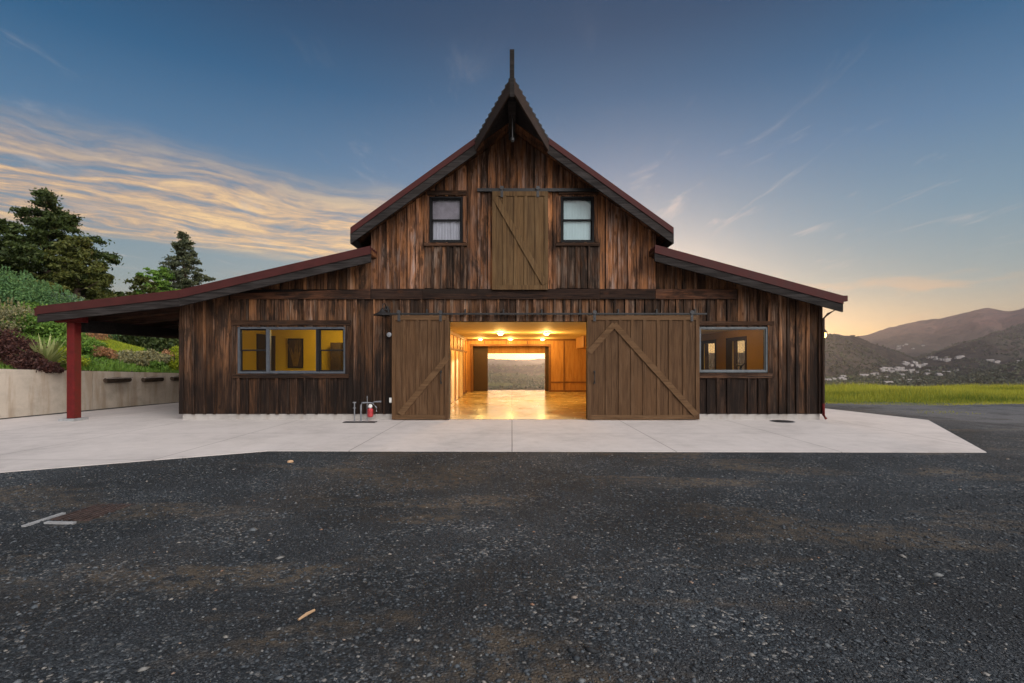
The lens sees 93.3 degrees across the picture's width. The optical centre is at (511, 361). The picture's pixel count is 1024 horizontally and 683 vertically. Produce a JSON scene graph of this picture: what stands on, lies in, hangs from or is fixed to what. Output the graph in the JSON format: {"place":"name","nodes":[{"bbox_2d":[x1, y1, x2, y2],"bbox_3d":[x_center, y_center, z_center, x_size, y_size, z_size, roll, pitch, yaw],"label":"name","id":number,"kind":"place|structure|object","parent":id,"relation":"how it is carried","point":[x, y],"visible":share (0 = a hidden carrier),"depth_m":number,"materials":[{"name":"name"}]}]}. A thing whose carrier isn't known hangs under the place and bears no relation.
{"place":"outdoors","nodes":[
{"label":"outdoors","id":0,"kind":"place"},
{"bbox_2d":[0,302,162,372],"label":"hillside","id":1,"kind":"structure","parent":0,"point":[65,369],"depth_m":18.18,"materials":[{"name":"green plant"}]},
{"bbox_2d":[0,297,37,332],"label":"lavender shrub","id":2,"kind":"object","parent":1,"relation":"on","point":[4,314],"visible":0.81,"depth_m":18.05,"materials":[{"name":"green plant"}]},
{"bbox_2d":[0,218,40,280],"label":"broadleaf tree","id":3,"kind":"object","parent":1,"relation":"on","point":[4,225],"visible":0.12,"depth_m":32.96,"materials":[{"name":"green plant"}]},
{"bbox_2d":[0,327,47,356],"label":"purple shrub","id":4,"kind":"object","parent":1,"relation":"on","point":[9,341],"visible":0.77,"depth_m":14.83,"materials":[{"name":"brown plant"}]},
{"bbox_2d":[0,348,50,371],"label":"purple shrub","id":5,"kind":"object","parent":1,"relation":"on","point":[22,361],"visible":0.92,"depth_m":14.52,"materials":[{"name":"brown plant"}]},
{"bbox_2d":[0,265,53,306],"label":"rosemary shrub","id":6,"kind":"object","parent":1,"relation":"on","point":[19,293],"visible":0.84,"depth_m":21.35,"materials":[{"name":"green plant"}]},
{"bbox_2d":[0,300,66,334],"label":"green shrub","id":7,"kind":"object","parent":1,"relation":"on","point":[29,318],"visible":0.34,"depth_m":18.48,"materials":[{"name":"green plant"}]},
{"bbox_2d":[1,278,79,306],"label":"rosemary shrub","id":8,"kind":"object","parent":1,"relation":"on","point":[55,288],"visible":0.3,"depth_m":22.53,"materials":[{"name":"green plant"}]},
{"bbox_2d":[28,361,64,373],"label":"purple shrub","id":9,"kind":"object","parent":1,"relation":"on","point":[51,367],"visible":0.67,"depth_m":14.79,"materials":[{"name":"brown plant"}]},
{"bbox_2d":[11,333,88,365],"bbox_3d":[-14.955,-0.315,15.396,2.582,1.202,2.585,0,0,0],"label":"yucca","id":10,"kind":"object","parent":1,"relation":"on","point":[49,353],"visible":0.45,"depth_m":15.31,"materials":[{"name":"green plant"}]},
{"bbox_2d":[32,320,87,338],"bbox_3d":[-18.225,-1.321,19.570,1.730,1.307,1.881,0,0,-41],"label":"green shrub","id":11,"kind":"object","parent":1,"relation":"on","point":[54,329],"visible":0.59,"depth_m":18.90,"materials":[{"name":"green plant"}]},
{"bbox_2d":[0,187,128,299],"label":"conifer tree","id":12,"kind":"object","parent":1,"relation":"on","point":[45,227],"visible":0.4,"depth_m":34.21,"materials":[{"name":"green plant"}]},
{"bbox_2d":[49,291,84,304],"bbox_3d":[-21.937,-2.446,23.634,3.094,1.943,3.132,0,0,21],"label":"rosemary shrub","id":13,"kind":"object","parent":1,"relation":"on","point":[74,297],"visible":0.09,"depth_m":23.40,"materials":[{"name":"green plant"}]},
{"bbox_2d":[55,346,90,366],"bbox_3d":[-15.136,-0.156,16.339,1.274,0.762,1.390,0,0,0],"label":"ground cover shrub","id":14,"kind":"object","parent":1,"relation":"on","point":[83,363],"visible":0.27,"depth_m":16.26,"materials":[{"name":"green plant"}]},
{"bbox_2d":[28,234,119,299],"bbox_3d":[-30.477,-5.381,34.147,7.048,7.188,6.771,0,0,-22],"label":"broadleaf tree","id":15,"kind":"object","parent":1,"relation":"on","point":[71,245],"visible":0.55,"depth_m":33.56,"materials":[{"name":"green plant"}]},
{"bbox_2d":[53,332,100,354],"bbox_3d":[-16.214,-0.644,18.007,1.403,1.066,1.346,0,0,43],"label":"green shrub","id":16,"kind":"object","parent":1,"relation":"on","point":[86,347],"visible":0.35,"depth_m":17.95,"materials":[{"name":"green plant"}]},
{"bbox_2d":[0,301,178,372],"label":"ground cover","id":17,"kind":"object","parent":1,"relation":"on","point":[99,365],"visible":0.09,"depth_m":18.14,"materials":[{"name":"green plant"}]},
{"bbox_2d":[83,336,108,353],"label":"green shrub","id":18,"kind":"object","parent":1,"relation":"on","point":[93,339],"visible":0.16,"depth_m":18.75,"materials":[{"name":"green plant"}]},
{"bbox_2d":[82,332,111,340],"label":"pink tipped shrub","id":19,"kind":"object","parent":1,"relation":"on","point":[98,336],"visible":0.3,"depth_m":22.31,"materials":[{"name":"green plant"}]},
{"bbox_2d":[86,345,118,358],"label":"pink tipped shrub","id":20,"kind":"object","parent":1,"relation":"on","point":[108,352],"visible":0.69,"depth_m":18.50,"materials":[{"name":"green plant"}]},
{"bbox_2d":[87,271,126,299],"bbox_3d":[-32.248,-4.474,38.034,4.694,5.980,3.229,0,0,-39],"label":"broadleaf tree","id":21,"kind":"object","parent":1,"relation":"on","point":[116,293],"visible":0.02,"depth_m":38.22,"materials":[{"name":"green plant"}]},
{"bbox_2d":[90,337,143,354],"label":"lawn","id":22,"kind":"structure","parent":1,"relation":"on","point":[121,345],"depth_m":22.71,"materials":[{"name":"green plant"}]},
{"bbox_2d":[123,275,159,294],"bbox_3d":[-30.423,-3.833,39.940,4.675,6.695,3.128,0,0,20],"label":"broadleaf tree","id":23,"kind":"object","parent":1,"relation":"on","point":[139,281],"visible":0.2,"depth_m":39.67,"materials":[{"name":"green plant"}]},
{"bbox_2d":[110,334,178,351],"bbox_3d":[-21.910,-1.345,29.468,4.424,3.060,4.557,0,0,0],"label":"hedge shrub","id":24,"kind":"object","parent":1,"relation":"on","point":[154,342],"visible":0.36,"depth_m":28.29,"materials":[{"name":"green plant"}]},
{"bbox_2d":[115,349,175,366],"bbox_3d":[-15.226,-0.143,19.810,2.282,0.821,2.137,0,0,0],"label":"succulent shrub","id":25,"kind":"object","parent":1,"relation":"on","point":[143,358],"visible":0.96,"depth_m":19.33,"materials":[{"name":"green plant"}]},
{"bbox_2d":[128,266,179,293],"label":"broadleaf tree","id":26,"kind":"object","parent":1,"relation":"on","point":[157,277],"visible":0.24,"depth_m":40.50,"materials":[{"name":"green plant"}]},
{"bbox_2d":[131,336,178,353],"bbox_3d":[-21.415,-1.245,30.450,4.160,3.200,4.576,0,0,-14],"label":"hedge shrub","id":27,"kind":"object","parent":1,"relation":"on","point":[159,344],"visible":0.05,"depth_m":28.81,"materials":[{"name":"green plant"}]},
{"bbox_2d":[146,360,169,370],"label":"succulent shrub","id":28,"kind":"object","parent":1,"relation":"on","point":[155,364],"visible":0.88,"depth_m":19.39,"materials":[{"name":"green plant"}]},
{"bbox_2d":[161,348,176,355],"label":"pink tipped shrub","id":29,"kind":"object","parent":1,"relation":"on","point":[166,351],"visible":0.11,"depth_m":21.43,"materials":[{"name":"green plant"}]},
{"bbox_2d":[165,344,178,370],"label":"green shrub","id":30,"kind":"object","parent":1,"relation":"on","point":[174,365],"visible":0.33,"depth_m":20.37,"materials":[{"name":"green plant"}]},
{"bbox_2d":[144,230,215,292],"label":"conifer tree","id":31,"kind":"object","parent":1,"relation":"on","point":[182,257],"visible":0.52,"depth_m":43.59,"materials":[{"name":"green plant"}]},
{"bbox_2d":[34,49,847,420],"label":"barn","id":32,"kind":"structure","parent":0,"point":[518,225],"depth_m":13.28,"materials":[{"name":"brown wood"}]},
{"bbox_2d":[238,327,344,373],"bbox_3d":[-6.065,-0.310,13.355,2.967,1.283,0.150,0,0,0],"label":"window","id":33,"kind":"structure","parent":32,"relation":"in","point":[319,370],"depth_m":13.29,"materials":[{"name":"black metal"}]},
{"bbox_2d":[286,338,302,367],"bbox_3d":[-7.862,-0.327,17.481,0.597,1.126,0.072,0,0,0],"label":"framed picture","id":34,"kind":"object","parent":32,"relation":"attached to","point":[295,352],"visible":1,"depth_m":17.46,"materials":[{"name":"wood"}]},
{"bbox_2d":[373,303,391,315],"bbox_3d":[-3.436,-1.400,12.915,0.500,0.354,0.690,0,0,0],"label":"barn lamp","id":35,"kind":"object","parent":32,"relation":"attached to","point":[382,312],"visible":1,"depth_m":12.77,"materials":[{"name":"black metal"}]},
{"bbox_2d":[392,310,449,419],"bbox_3d":[-2.483,0.092,13.154,1.579,2.976,0.132,0,0,0],"label":"sliding door","id":36,"kind":"structure","parent":32,"relation":"in","point":[420,343],"depth_m":13.18,"materials":[{"name":"brown wood"}]},
{"bbox_2d":[429,196,462,242],"bbox_3d":[-1.815,-3.905,13.356,0.925,1.270,0.152,0,0,0],"label":"window","id":37,"kind":"structure","parent":32,"relation":"in","point":[445,212],"depth_m":13.39,"materials":[{"name":"grey glass"}]},
{"bbox_2d":[474,347,487,390],"bbox_3d":[-1.684,0.399,26.025,0.766,2.363,0.070,0,0,0],"label":"rear door","id":38,"kind":"structure","parent":32,"relation":"in","point":[480,353],"depth_m":25.99,"materials":[{"name":"brown wood"}]},
{"bbox_2d":[492,186,547,289],"bbox_3d":[0.221,-3.368,13.170,1.522,2.817,0.099,0,0,0],"label":"sliding door","id":39,"kind":"structure","parent":32,"relation":"in","point":[519,218],"depth_m":13.17,"materials":[{"name":"wood"}]},
{"bbox_2d":[545,347,548,390],"bbox_3d":[1.894,0.399,26.038,0.215,2.363,0.095,0,0,0],"label":"rear door","id":40,"kind":"structure","parent":32,"relation":"in","point":[546,348],"depth_m":25.99,"materials":[{"name":"brown wood"}]},
{"bbox_2d":[561,196,593,242],"bbox_3d":[1.801,-3.905,13.355,0.925,1.270,0.150,0,0,0],"label":"window","id":41,"kind":"structure","parent":32,"relation":"in","point":[577,212],"depth_m":13.41,"materials":[{"name":"white glass"}]},
{"bbox_2d":[587,310,699,419],"bbox_3d":[3.574,0.092,13.154,3.068,2.976,0.132,0,0,0],"label":"sliding door","id":42,"kind":"structure","parent":32,"relation":"in","point":[640,367],"depth_m":13.18,"materials":[{"name":"brown wood"}]},
{"bbox_2d":[701,339,715,369],"bbox_3d":[8.352,0.150,20.515,0.146,2.100,1.770,0,0,0],"label":"side window","id":43,"kind":"structure","parent":32,"relation":"in","point":[711,347],"depth_m":20.50,"materials":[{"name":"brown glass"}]},
{"bbox_2d":[700,327,767,372],"bbox_3d":[6.085,-0.324,13.355,1.904,1.256,0.150,0,0,0],"label":"window","id":44,"kind":"structure","parent":32,"relation":"in","point":[765,329],"depth_m":13.28,"materials":[{"name":"grey metal"}]},
{"bbox_2d":[726,336,746,369],"bbox_3d":[8.352,0.150,17.890,0.146,2.100,1.620,0,0,0],"label":"side window","id":45,"kind":"structure","parent":32,"relation":"in","point":[741,346],"depth_m":17.96,"materials":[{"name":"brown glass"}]},
{"bbox_2d":[0,389,1023,682],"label":"gravel yard","id":46,"kind":"structure","parent":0,"point":[996,429],"depth_m":3.84,"materials":[{"name":"grey gravel"}]},
{"bbox_2d":[21,503,134,526],"bbox_3d":[-4.510,1.624,5.088,0.527,0.060,0.781,0,0,0],"label":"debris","id":47,"kind":"object","parent":46,"relation":"on","point":[77,515],"visible":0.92,"depth_m":5.04,"materials":[{"name":"metal"}]},
{"bbox_2d":[298,609,314,620],"bbox_3d":[-1.299,1.599,3.055,0.021,0.023,0.123,0,0,24],"label":"stick","id":48,"kind":"object","parent":46,"relation":"on","point":[306,614],"visible":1,"depth_m":3.04,"materials":[{"name":"beige wood"}]},
{"bbox_2d":[0,403,986,472],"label":"concrete apron","id":49,"kind":"object","parent":46,"relation":"on","point":[137,434],"visible":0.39,"depth_m":10.30,"materials":[{"name":"grey concrete"}]},
{"bbox_2d":[0,369,178,417],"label":"retaining wall","id":50,"kind":"structure","parent":49,"relation":"on","point":[23,392],"depth_m":15.96,"materials":[{"name":"concrete"},{"name":"dark metal"}]},
{"bbox_2d":[342,421,376,422],"bbox_3d":[-3.998,1.591,12.710,0.840,0.010,0.260,0,0,0],"label":"valve cover","id":51,"kind":"object","parent":49,"relation":"on","point":[359,422],"visible":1,"depth_m":12.58,"materials":[{"name":"black metal"}]},
{"bbox_2d":[353,396,381,420],"bbox_3d":[-3.909,1.265,13.010,0.780,0.669,0.156,0,0,0],"label":"pipe manifold","id":52,"kind":"object","parent":49,"relation":"on","point":[369,411],"visible":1,"depth_m":13.01,"materials":[{"name":"metal"}]},
{"bbox_2d":[770,420,794,422],"bbox_3d":[7.213,1.591,12.880,0.600,0.013,0.600,0,0,0],"label":"valve box lid","id":53,"kind":"object","parent":49,"relation":"on","point":[784,421],"visible":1,"depth_m":12.75,"materials":[{"name":"black metal"}]},
{"bbox_2d":[0,0,1023,359],"label":"sky","id":54,"kind":"structure","parent":0,"point":[868,152],"materials":[{"name":"blue"}]},
{"bbox_2d":[488,308,1023,388],"bbox_3d":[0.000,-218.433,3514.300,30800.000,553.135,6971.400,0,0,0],"label":"hills","id":55,"kind":"structure","parent":0,"point":[931,335],"depth_m":2232.95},
{"bbox_2d":[488,323,1023,388],"bbox_3d":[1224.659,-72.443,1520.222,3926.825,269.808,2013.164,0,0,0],"label":"woods","id":56,"kind":"object","parent":55,"relation":"on","point":[985,377],"visible":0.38,"depth_m":1581.37,"materials":[{"name":"green plant"}]},
{"bbox_2d":[825,380,1023,405],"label":"grass verge","id":57,"kind":"object","parent":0,"point":[852,392],"depth_m":21.35,"materials":[{"name":"green plant"}]},
{"bbox_2d":[917,409,978,414],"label":"sparse grass","id":58,"kind":"structure","parent":0,"point":[943,412],"depth_m":15.22,"materials":[{"name":"green plant"}]}
]}

